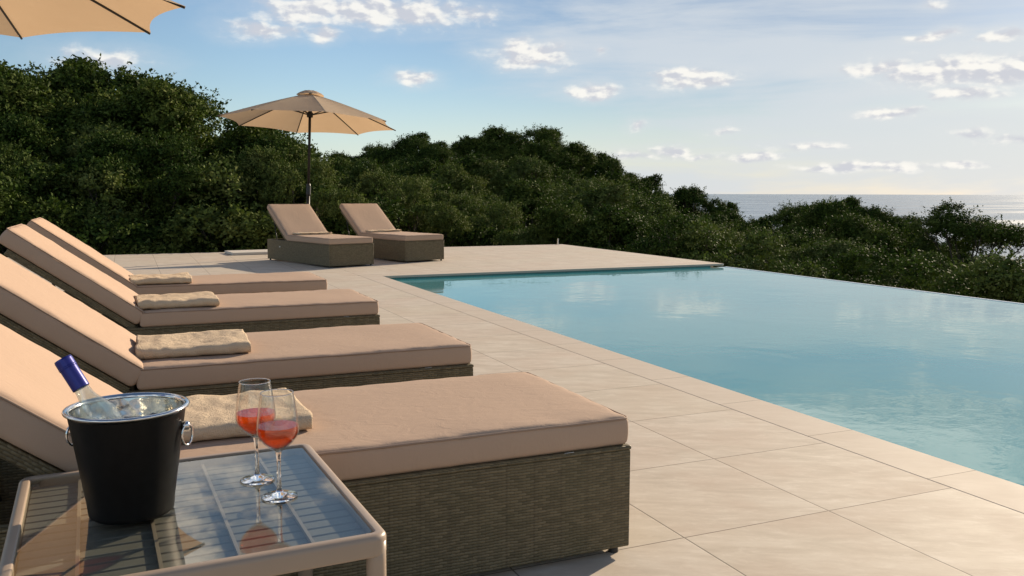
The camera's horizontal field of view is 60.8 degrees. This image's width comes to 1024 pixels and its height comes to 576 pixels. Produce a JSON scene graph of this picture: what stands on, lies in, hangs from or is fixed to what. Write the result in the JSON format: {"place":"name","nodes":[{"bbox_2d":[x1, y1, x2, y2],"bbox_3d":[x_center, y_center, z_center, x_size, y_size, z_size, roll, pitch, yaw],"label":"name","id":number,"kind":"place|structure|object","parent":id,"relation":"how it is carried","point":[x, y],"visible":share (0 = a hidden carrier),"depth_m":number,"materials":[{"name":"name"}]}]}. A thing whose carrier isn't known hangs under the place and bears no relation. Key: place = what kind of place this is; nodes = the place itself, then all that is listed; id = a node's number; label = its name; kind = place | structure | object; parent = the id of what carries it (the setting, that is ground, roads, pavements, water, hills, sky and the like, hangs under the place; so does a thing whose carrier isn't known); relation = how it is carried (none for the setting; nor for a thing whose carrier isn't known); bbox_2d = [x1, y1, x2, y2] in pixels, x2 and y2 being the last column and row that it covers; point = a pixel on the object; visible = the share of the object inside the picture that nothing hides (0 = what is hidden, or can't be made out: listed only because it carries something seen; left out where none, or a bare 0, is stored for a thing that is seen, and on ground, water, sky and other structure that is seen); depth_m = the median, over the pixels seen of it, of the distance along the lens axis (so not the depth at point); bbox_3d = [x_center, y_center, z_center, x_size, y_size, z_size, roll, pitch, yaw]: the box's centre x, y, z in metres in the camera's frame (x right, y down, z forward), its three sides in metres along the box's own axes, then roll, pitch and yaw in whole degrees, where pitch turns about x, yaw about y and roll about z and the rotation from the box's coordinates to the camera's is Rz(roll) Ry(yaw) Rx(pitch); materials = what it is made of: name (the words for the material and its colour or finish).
{"place":"outdoors","nodes":[
{"label":"outdoors","id":0,"kind":"place"},
{"bbox_2d":[318,156,406,202],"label":"olive tree","id":1,"kind":"object","parent":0,"point":[360,164],"visible":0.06,"depth_m":23.07,"materials":[{"name":"green plant"}]},
{"bbox_2d":[0,0,1023,194],"label":"sky","id":2,"kind":"structure","parent":0,"point":[883,97],"materials":[{"name":"blue"}]},
{"bbox_2d":[7,244,1023,575],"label":"pool deck","id":3,"kind":"structure","parent":0,"point":[719,490],"depth_m":3.26,"materials":[{"name":"stone"}]},
{"bbox_2d":[0,0,185,39],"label":"parasol","id":4,"kind":"object","parent":3,"relation":"on","point":[21,19],"visible":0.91,"depth_m":6.54,"materials":[{"name":"fabric"}]},
{"bbox_2d":[26,217,326,312],"bbox_3d":[-2.466,-0.084,6.554,2.014,0.893,0.756,-3,7,-24],"label":"sun lounger","id":5,"kind":"object","parent":3,"relation":"on","point":[259,282],"visible":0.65,"depth_m":6.33,"materials":[{"name":"fabric"}]},
{"bbox_2d":[129,272,191,284],"bbox_3d":[-2.558,-0.069,6.337,0.420,0.050,0.364,-3,7,-24],"label":"folded towel","id":6,"kind":"object","parent":5,"relation":"on","point":[144,279],"visible":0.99,"depth_m":6.22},
{"bbox_2d":[0,224,379,335],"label":"sun lounger","id":7,"kind":"object","parent":3,"relation":"on","point":[57,265],"visible":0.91,"depth_m":4.95,"materials":[{"name":"fabric"}]},
{"bbox_2d":[134,291,219,309],"bbox_3d":[-1.949,0.068,5.064,0.438,0.055,0.365,-3,7,-25],"label":"folded towel","id":8,"kind":"object","parent":7,"relation":"on","point":[176,300],"visible":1,"depth_m":4.96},
{"bbox_2d":[0,444,385,575],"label":"side table","id":9,"kind":"object","parent":3,"relation":"on","point":[219,518],"visible":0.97,"depth_m":1.68,"materials":[{"name":"clear glass"}]},
{"bbox_2d":[61,392,193,524],"bbox_3d":[-0.751,0.336,1.718,0.234,0.215,0.230,-3,7,-24],"label":"wine bucket","id":10,"kind":"object","parent":9,"relation":"on","point":[127,459],"visible":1,"depth_m":1.65,"materials":[{"name":"black paint"}]},
{"bbox_2d":[54,355,121,416],"bbox_3d":[-0.802,0.268,1.718,0.073,0.304,0.073,-31,2,8],"label":"wine bottle","id":11,"kind":"object","parent":10,"relation":"in","point":[70,371],"visible":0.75,"depth_m":1.70,"materials":[{"name":"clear glass"}]},
{"bbox_2d":[235,378,275,484],"bbox_3d":[-0.559,0.312,1.906,0.086,0.222,0.086,-5,8,-41],"label":"wine glass","id":12,"kind":"object","parent":9,"relation":"on","point":[257,477],"visible":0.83,"depth_m":1.90,"materials":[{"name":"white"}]},
{"bbox_2d":[256,389,298,502],"bbox_3d":[-0.483,0.324,1.801,0.086,0.222,0.086,-3,7,-29],"label":"wine glass","id":13,"kind":"object","parent":9,"relation":"on","point":[279,495],"visible":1,"depth_m":1.79,"materials":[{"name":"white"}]},
{"bbox_2d":[0,254,473,396],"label":"sun lounger","id":14,"kind":"object","parent":3,"relation":"on","point":[40,311],"visible":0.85,"depth_m":3.49,"materials":[{"name":"fabric"}]},
{"bbox_2d":[135,329,250,358],"bbox_3d":[-1.324,0.229,3.615,0.436,0.052,0.357,-2,7,-22],"label":"folded towel","id":15,"kind":"object","parent":14,"relation":"on","point":[217,342],"visible":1,"depth_m":3.52,"materials":[{"name":"fabric"}]},
{"bbox_2d":[217,90,395,203],"bbox_3d":[-3.429,-1.942,14.866,2.766,2.815,2.773,-6,9,-44],"label":"parasol","id":16,"kind":"object","parent":3,"relation":"on","point":[307,111],"visible":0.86,"depth_m":15.17,"materials":[{"name":"fabric"}]},
{"bbox_2d":[0,324,630,575],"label":"sun lounger","id":17,"kind":"object","parent":3,"relation":"on","point":[460,476],"visible":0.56,"depth_m":2.44,"materials":[{"name":"fabric"}]},
{"bbox_2d":[181,388,312,442],"bbox_3d":[-0.812,0.356,2.458,0.427,0.050,0.368,-3,7,-26],"label":"folded towel","id":18,"kind":"object","parent":17,"relation":"on","point":[209,417],"visible":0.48,"depth_m":2.40,"materials":[{"name":"fabric"}]},
{"bbox_2d":[267,204,373,267],"bbox_3d":[-2.993,-0.836,13.442,0.756,0.893,2.014,-5,8,-40],"label":"sun lounger","id":19,"kind":"object","parent":3,"relation":"on","point":[329,250],"visible":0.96,"depth_m":13.17,"materials":[{"name":"fabric"}]},
{"bbox_2d":[340,203,443,262],"bbox_3d":[-2.026,-0.940,14.416,0.756,0.893,2.014,-5,8,-41],"label":"sun lounger","id":20,"kind":"object","parent":3,"relation":"on","point":[361,218],"visible":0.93,"depth_m":13.93,"materials":[{"name":"fabric"}]},
{"bbox_2d":[390,266,710,278],"bbox_3d":[3.219,1.305,6.528,5.380,1.769,13.420,-3,7,-24],"label":"pool basin","id":21,"kind":"object","parent":3,"relation":"in","point":[547,272],"visible":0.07,"depth_m":12.30,"materials":[{"name":"tile"}]},
{"bbox_2d":[359,262,723,277],"bbox_3d":[0.628,-0.260,12.510,5.696,0.030,0.266,-3,7,-24],"label":"pool coping","id":22,"kind":"object","parent":21,"relation":"on","point":[429,274],"visible":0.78,"depth_m":12.36,"materials":[{"name":"stone"}]},
{"bbox_2d":[364,276,1023,513],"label":"pool coping","id":23,"kind":"object","parent":21,"relation":"on","point":[996,490],"visible":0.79,"depth_m":4.23,"materials":[{"name":"stone"}]},
{"bbox_2d":[393,267,1023,485],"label":"pool water","id":24,"kind":"structure","parent":21,"relation":"in","point":[940,376],"depth_m":6.79,"materials":[{"name":"liquid"}]},
{"bbox_2d":[670,194,1023,264],"bbox_3d":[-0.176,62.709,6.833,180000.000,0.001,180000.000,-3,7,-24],"label":"sea","id":25,"kind":"structure","parent":0,"point":[1007,207],"depth_m":6063.94,"materials":[{"name":"liquid"}]},
{"bbox_3d":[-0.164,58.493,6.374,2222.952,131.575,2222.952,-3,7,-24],"label":"terrain","id":26,"kind":"structure","parent":0,"visible":0},
{"bbox_2d":[0,178,31,253],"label":"leafy bush","id":27,"kind":"object","parent":26,"relation":"on","point":[8,194],"visible":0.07,"depth_m":15.14,"materials":[{"name":"green plant"}]},
{"bbox_2d":[0,136,64,196],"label":"olive tree","id":28,"kind":"object","parent":26,"relation":"on","point":[6,151],"visible":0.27,"depth_m":18.32,"materials":[{"name":"green plant"}]},
{"bbox_2d":[0,61,79,128],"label":"evergreen tree","id":29,"kind":"object","parent":26,"relation":"on","point":[44,101],"visible":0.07,"depth_m":21.85,"materials":[{"name":"green plant"}]},
{"bbox_2d":[0,106,81,197],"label":"evergreen tree","id":30,"kind":"object","parent":26,"relation":"on","point":[15,128],"visible":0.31,"depth_m":19.15,"materials":[{"name":"green plant"}]},
{"bbox_2d":[0,162,90,256],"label":"leafy bush","id":31,"kind":"object","parent":26,"relation":"on","point":[50,209],"visible":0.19,"depth_m":15.66,"materials":[{"name":"green plant"}]},
{"bbox_2d":[0,59,103,198],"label":"evergreen tree","id":32,"kind":"object","parent":26,"relation":"on","point":[22,85],"visible":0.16,"depth_m":20.98,"materials":[{"name":"green plant"}]},
{"bbox_2d":[0,61,111,103],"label":"evergreen tree","id":33,"kind":"object","parent":26,"relation":"on","point":[79,91],"visible":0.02,"depth_m":24.55,"materials":[{"name":"green plant"}]},
{"bbox_2d":[14,118,139,201],"bbox_3d":[-11.150,-1.500,20.288,5.508,4.979,4.944,-1,6,-11],"label":"evergreen tree","id":34,"kind":"object","parent":26,"relation":"on","point":[77,141],"visible":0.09,"depth_m":19.99,"materials":[{"name":"green plant"}]},
{"bbox_2d":[0,145,218,254],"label":"leafy bush","id":35,"kind":"object","parent":26,"relation":"on","point":[137,235],"visible":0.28,"depth_m":16.29,"materials":[{"name":"green plant"}]},
{"bbox_2d":[31,157,205,254],"bbox_3d":[-7.758,-0.794,17.102,3.666,3.526,3.325,-4,8,-35],"label":"leafy bush","id":36,"kind":"object","parent":26,"relation":"on","point":[116,184],"visible":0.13,"depth_m":16.83,"materials":[{"name":"green plant"}]},
{"bbox_2d":[29,53,221,135],"bbox_3d":[-11.457,-3.103,26.550,7.409,7.926,8.377,-4,8,-37],"label":"evergreen tree","id":37,"kind":"object","parent":26,"relation":"on","point":[83,70],"visible":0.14,"depth_m":24.84,"materials":[{"name":"green plant"}]},
{"bbox_2d":[45,95,235,163],"bbox_3d":[-10.832,-2.068,23.345,6.942,6.029,5.852,4,7,31],"label":"evergreen tree","id":38,"kind":"object","parent":26,"relation":"on","point":[80,113],"visible":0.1,"depth_m":21.42,"materials":[{"name":"green plant"}]},
{"bbox_2d":[73,163,219,254],"bbox_3d":[-7.662,-0.955,17.988,3.678,3.265,3.715,-4,7,-31],"label":"leafy bush","id":39,"kind":"object","parent":26,"relation":"on","point":[150,191],"visible":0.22,"depth_m":17.73,"materials":[{"name":"green plant"}]},
{"bbox_2d":[62,125,239,225],"bbox_3d":[-7.775,-1.354,19.318,4.273,4.419,4.507,1,6,10],"label":"evergreen tree","id":40,"kind":"object","parent":26,"relation":"on","point":[110,151],"visible":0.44,"depth_m":18.19,"materials":[{"name":"green plant"}]},
{"bbox_2d":[119,75,235,165],"bbox_3d":[-9.682,-2.892,26.486,6.391,7.135,7.303,-1,6,-10],"label":"evergreen tree","id":41,"kind":"object","parent":26,"relation":"on","point":[206,99],"visible":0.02,"depth_m":25.57,"materials":[{"name":"green plant"}]},
{"bbox_2d":[89,160,266,253],"bbox_3d":[-6.337,-0.636,17.895,4.521,3.980,3.738,-2,7,-23],"label":"leafy bush","id":42,"kind":"object","parent":26,"relation":"on","point":[169,248],"visible":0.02,"depth_m":17.77,"materials":[{"name":"green plant"}]},
{"bbox_2d":[100,67,290,165],"bbox_3d":[-9.406,-2.437,23.933,6.792,6.610,6.239,3,7,21],"label":"evergreen tree","id":43,"kind":"object","parent":26,"relation":"on","point":[164,106],"visible":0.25,"depth_m":22.09,"materials":[{"name":"green plant"}]},
{"bbox_2d":[157,153,356,251],"bbox_3d":[-5.806,-0.619,18.739,4.570,4.439,4.392,6,8,42],"label":"leafy bush","id":44,"kind":"object","parent":26,"relation":"on","point":[257,226],"visible":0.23,"depth_m":16.95,"materials":[{"name":"green plant"}]},
{"bbox_2d":[201,125,338,184],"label":"evergreen tree","id":45,"kind":"object","parent":26,"relation":"on","point":[273,138],"visible":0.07,"depth_m":22.26,"materials":[{"name":"green plant"}]},
{"bbox_2d":[184,173,355,252],"bbox_3d":[-4.631,-0.658,18.382,4.762,3.579,3.872,-1,6,-13],"label":"leafy bush","id":46,"kind":"object","parent":26,"relation":"on","point":[302,193],"visible":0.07,"depth_m":18.17,"materials":[{"name":"green plant"}]},
{"bbox_2d":[214,126,333,174],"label":"evergreen tree","id":47,"kind":"object","parent":26,"relation":"on","point":[319,154],"depth_m":30.29,"materials":[{"name":"green plant"}]},
{"bbox_2d":[224,145,336,251],"bbox_3d":[-5.732,-1.197,19.895,3.427,4.026,4.046,6,8,43],"label":"olive tree","id":48,"kind":"object","parent":26,"relation":"on","point":[263,176],"visible":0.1,"depth_m":18.74,"materials":[{"name":"green plant"}]},
{"bbox_2d":[235,144,382,246],"bbox_3d":[-4.363,-1.051,19.249,3.611,4.209,3.268,0,6,0],"label":"evergreen tree","id":49,"kind":"object","parent":26,"relation":"on","point":[329,204],"visible":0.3,"depth_m":18.35,"materials":[{"name":"green plant"}]},
{"bbox_2d":[321,151,386,178],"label":"evergreen tree","id":50,"kind":"object","parent":26,"relation":"on","point":[340,164],"visible":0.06,"depth_m":45.18,"materials":[{"name":"green plant"}]},
{"bbox_2d":[344,141,390,171],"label":"evergreen tree","id":51,"kind":"object","parent":26,"relation":"on","point":[367,148],"visible":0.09,"depth_m":119.22,"materials":[{"name":"green plant"}]},
{"bbox_2d":[323,192,414,235],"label":"leafy bush","id":52,"kind":"object","parent":26,"relation":"on","point":[391,206],"visible":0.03,"depth_m":19.62,"materials":[{"name":"green plant"}]},
{"bbox_2d":[363,131,430,166],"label":"evergreen tree","id":53,"kind":"object","parent":26,"relation":"on","point":[409,144],"visible":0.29,"depth_m":107.72,"materials":[{"name":"green plant"}]},
{"bbox_2d":[380,158,439,184],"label":"evergreen tree","id":54,"kind":"object","parent":26,"relation":"on","point":[421,167],"visible":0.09,"depth_m":58.10,"materials":[{"name":"green plant"}]},
{"bbox_2d":[349,168,478,246],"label":"olive tree","id":55,"kind":"object","parent":26,"relation":"on","point":[448,218],"visible":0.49,"depth_m":22.18,"materials":[{"name":"green plant"}]},
{"bbox_2d":[394,190,470,246],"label":"olive tree","id":56,"kind":"object","parent":26,"relation":"on","point":[440,196],"visible":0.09,"depth_m":24.12,"materials":[{"name":"green plant"}]},
{"bbox_2d":[393,140,485,182],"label":"evergreen tree","id":57,"kind":"object","parent":26,"relation":"on","point":[434,151],"visible":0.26,"depth_m":86.34,"materials":[{"name":"green plant"}]},
{"bbox_2d":[400,162,491,199],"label":"olive tree","id":58,"kind":"object","parent":26,"relation":"on","point":[460,180],"visible":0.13,"depth_m":40.83,"materials":[{"name":"green plant"}]},
{"bbox_2d":[401,174,515,230],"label":"olive tree","id":59,"kind":"object","parent":26,"relation":"on","point":[471,196],"visible":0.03,"depth_m":31.28,"materials":[{"name":"green plant"}]},
{"bbox_2d":[432,154,498,192],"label":"evergreen tree","id":60,"kind":"object","parent":26,"relation":"on","point":[470,162],"visible":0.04,"depth_m":59.74,"materials":[{"name":"green plant"}]},
{"bbox_2d":[406,171,528,246],"bbox_3d":[-1.611,-1.128,25.178,5.007,4.476,4.156,5,8,35],"label":"leafy bush","id":61,"kind":"object","parent":26,"relation":"on","point":[489,233],"visible":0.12,"depth_m":23.73,"materials":[{"name":"green plant"}]},
{"bbox_2d":[457,135,517,169],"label":"evergreen tree","id":62,"kind":"object","parent":26,"relation":"on","point":[484,148],"visible":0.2,"depth_m":118.73,"materials":[{"name":"green plant"}]},
{"bbox_2d":[451,183,527,226],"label":"olive tree","id":63,"kind":"object","parent":26,"relation":"on","point":[487,198],"visible":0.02,"depth_m":41.33,"materials":[{"name":"green plant"}]},
{"bbox_2d":[438,191,551,246],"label":"olive tree","id":64,"kind":"object","parent":26,"relation":"on","point":[500,215],"visible":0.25,"depth_m":24.00,"materials":[{"name":"green plant"}]},
{"bbox_2d":[470,124,530,172],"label":"evergreen tree","id":65,"kind":"object","parent":26,"relation":"on","point":[499,134],"visible":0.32,"depth_m":121.30,"materials":[{"name":"green plant"}]},
{"bbox_2d":[466,155,555,198],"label":"olive tree","id":66,"kind":"object","parent":26,"relation":"on","point":[530,168],"visible":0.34,"depth_m":59.67,"materials":[{"name":"green plant"}]},
{"bbox_2d":[496,122,578,179],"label":"evergreen tree","id":67,"kind":"object","parent":26,"relation":"on","point":[555,136],"visible":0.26,"depth_m":119.02,"materials":[{"name":"green plant"}]},
{"bbox_2d":[494,138,581,188],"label":"evergreen tree","id":68,"kind":"object","parent":26,"relation":"on","point":[554,156],"visible":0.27,"depth_m":81.19,"materials":[{"name":"green plant"}]},
{"bbox_2d":[490,172,594,228],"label":"evergreen tree","id":69,"kind":"object","parent":26,"relation":"on","point":[531,195],"visible":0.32,"depth_m":28.74,"materials":[{"name":"green plant"}]},
{"bbox_2d":[535,167,586,194],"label":"evergreen tree","id":70,"kind":"object","parent":26,"relation":"on","point":[567,177],"visible":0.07,"depth_m":62.77,"materials":[{"name":"green plant"}]},
{"bbox_2d":[524,140,598,180],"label":"evergreen tree","id":71,"kind":"object","parent":26,"relation":"on","point":[584,155],"visible":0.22,"depth_m":83.81,"materials":[{"name":"green plant"}]},
{"bbox_2d":[525,203,598,246],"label":"evergreen tree","id":72,"kind":"object","parent":26,"relation":"on","point":[561,222],"visible":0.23,"depth_m":22.72,"materials":[{"name":"green plant"}]},
{"bbox_2d":[542,174,614,206],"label":"olive tree","id":73,"kind":"object","parent":26,"relation":"on","point":[559,187],"visible":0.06,"depth_m":44.99,"materials":[{"name":"green plant"}]},
{"bbox_2d":[556,203,670,253],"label":"evergreen tree","id":74,"kind":"object","parent":26,"relation":"on","point":[620,225],"visible":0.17,"depth_m":21.48,"materials":[{"name":"green plant"}]},
{"bbox_2d":[582,151,653,190],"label":"evergreen tree","id":75,"kind":"object","parent":26,"relation":"on","point":[607,163],"visible":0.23,"depth_m":112.55,"materials":[{"name":"green plant"}]},
{"bbox_2d":[558,176,682,240],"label":"olive tree","id":76,"kind":"object","parent":26,"relation":"on","point":[617,194],"visible":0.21,"depth_m":31.69,"materials":[{"name":"green plant"}]},
{"bbox_2d":[602,171,679,203],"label":"evergreen tree","id":77,"kind":"object","parent":26,"relation":"on","point":[659,193],"visible":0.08,"depth_m":89.03,"materials":[{"name":"green plant"}]},
{"bbox_2d":[597,205,730,257],"bbox_3d":[3.659,-0.340,19.808,4.144,3.076,3.375,-1,6,-14],"label":"leafy bush","id":78,"kind":"object","parent":26,"relation":"on","point":[650,244],"visible":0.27,"depth_m":20.00,"materials":[{"name":"green plant"}]},
{"bbox_2d":[630,192,709,223],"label":"evergreen tree","id":79,"kind":"object","parent":26,"relation":"on","point":[638,201],"visible":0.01,"depth_m":42.45,"materials":[{"name":"green plant"}]},
{"bbox_2d":[670,183,742,215],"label":"evergreen tree","id":80,"kind":"object","parent":26,"relation":"on","point":[688,197],"visible":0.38,"depth_m":115.83,"materials":[{"name":"green plant"}]},
{"bbox_2d":[665,214,774,270],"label":"leafy bush","id":81,"kind":"object","parent":26,"relation":"on","point":[725,259],"visible":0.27,"depth_m":19.19,"materials":[{"name":"green plant"}]},
{"bbox_2d":[698,205,748,224],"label":"evergreen tree","id":82,"kind":"object","parent":26,"relation":"on","point":[730,213],"visible":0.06,"depth_m":112.04,"materials":[{"name":"green plant"}]},
{"bbox_2d":[710,220,789,256],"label":"olive tree","id":83,"kind":"object","parent":26,"relation":"on","point":[733,234],"visible":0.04,"depth_m":27.38,"materials":[{"name":"green plant"}]},
{"bbox_2d":[726,213,778,237],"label":"evergreen tree","id":84,"kind":"object","parent":26,"relation":"on","point":[760,220],"visible":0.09,"depth_m":69.33,"materials":[{"name":"green plant"}]},
{"bbox_2d":[742,222,821,248],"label":"evergreen tree","id":85,"kind":"object","parent":26,"relation":"on","point":[798,229],"visible":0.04,"depth_m":48.59,"materials":[{"name":"green plant"}]},
{"bbox_2d":[737,221,831,278],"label":"leafy bush","id":86,"kind":"object","parent":26,"relation":"on","point":[758,242],"visible":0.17,"depth_m":19.35,"materials":[{"name":"green plant"}]},
{"bbox_2d":[765,199,817,232],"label":"evergreen tree","id":87,"kind":"object","parent":26,"relation":"on","point":[784,216],"visible":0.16,"depth_m":67.59,"materials":[{"name":"green plant"}]},
{"bbox_2d":[758,242,846,276],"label":"olive tree","id":88,"kind":"object","parent":26,"relation":"on","point":[792,252],"visible":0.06,"depth_m":24.33,"materials":[{"name":"green plant"}]},
{"bbox_2d":[779,249,860,280],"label":"leafy bush","id":89,"kind":"object","parent":26,"relation":"on","point":[846,263],"visible":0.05,"depth_m":19.99,"materials":[{"name":"green plant"}]},
{"bbox_2d":[777,232,884,256],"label":"evergreen tree","id":90,"kind":"object","parent":26,"relation":"on","point":[798,239],"visible":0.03,"depth_m":33.01,"materials":[{"name":"green plant"}]},
{"bbox_2d":[786,195,889,237],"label":"evergreen tree","id":91,"kind":"object","parent":26,"relation":"on","point":[812,216],"visible":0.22,"depth_m":55.35,"materials":[{"name":"green plant"}]},
{"bbox_2d":[796,235,902,285],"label":"olive tree","id":92,"kind":"object","parent":26,"relation":"on","point":[840,246],"visible":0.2,"depth_m":23.85,"materials":[{"name":"green plant"}]},
{"bbox_2d":[811,212,914,260],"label":"evergreen tree","id":93,"kind":"object","parent":26,"relation":"on","point":[855,226],"visible":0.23,"depth_m":44.52,"materials":[{"name":"green plant"}]},
{"bbox_2d":[849,204,924,246],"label":"evergreen tree","id":94,"kind":"object","parent":26,"relation":"on","point":[887,217],"visible":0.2,"depth_m":64.22,"materials":[{"name":"green plant"}]},
{"bbox_2d":[834,235,940,290],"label":"leafy bush","id":95,"kind":"object","parent":26,"relation":"on","point":[860,256],"visible":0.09,"depth_m":19.83,"materials":[{"name":"green plant"}]},
{"bbox_2d":[863,244,985,298],"bbox_3d":[8.615,0.949,18.915,4.849,3.885,3.770,-2,7,-22],"label":"leafy bush","id":96,"kind":"object","parent":26,"relation":"on","point":[943,281],"visible":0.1,"depth_m":17.77,"materials":[{"name":"green plant"}]},
{"bbox_2d":[892,234,961,264],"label":"olive tree","id":97,"kind":"object","parent":26,"relation":"on","point":[921,244],"visible":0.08,"depth_m":44.46,"materials":[{"name":"green plant"}]},
{"bbox_2d":[886,249,976,293],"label":"olive tree","id":98,"kind":"object","parent":26,"relation":"on","point":[944,262],"visible":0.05,"depth_m":23.04,"materials":[{"name":"green plant"}]},
{"bbox_2d":[896,196,1023,266],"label":"evergreen tree","id":99,"kind":"object","parent":26,"relation":"on","point":[986,232],"visible":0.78,"depth_m":43.19,"materials":[{"name":"green plant"}]},
{"bbox_2d":[929,241,1023,302],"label":"leafy bush","id":100,"kind":"object","parent":26,"relation":"on","point":[985,273],"visible":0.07,"depth_m":17.56,"materials":[{"name":"green plant"}]},
{"bbox_2d":[962,257,1023,302],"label":"leafy bush","id":101,"kind":"object","parent":26,"relation":"on","point":[982,293],"visible":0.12,"depth_m":17.48,"materials":[{"name":"green plant"}]},
{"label":"pool outer wall","id":102,"kind":"structure","parent":0,"visible":0},
{"bbox_2d":[729,267,1023,303],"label":"spill edge","id":103,"kind":"object","parent":102,"relation":"attached to","point":[881,286],"visible":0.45,"depth_m":10.67,"materials":[{"name":"white"}]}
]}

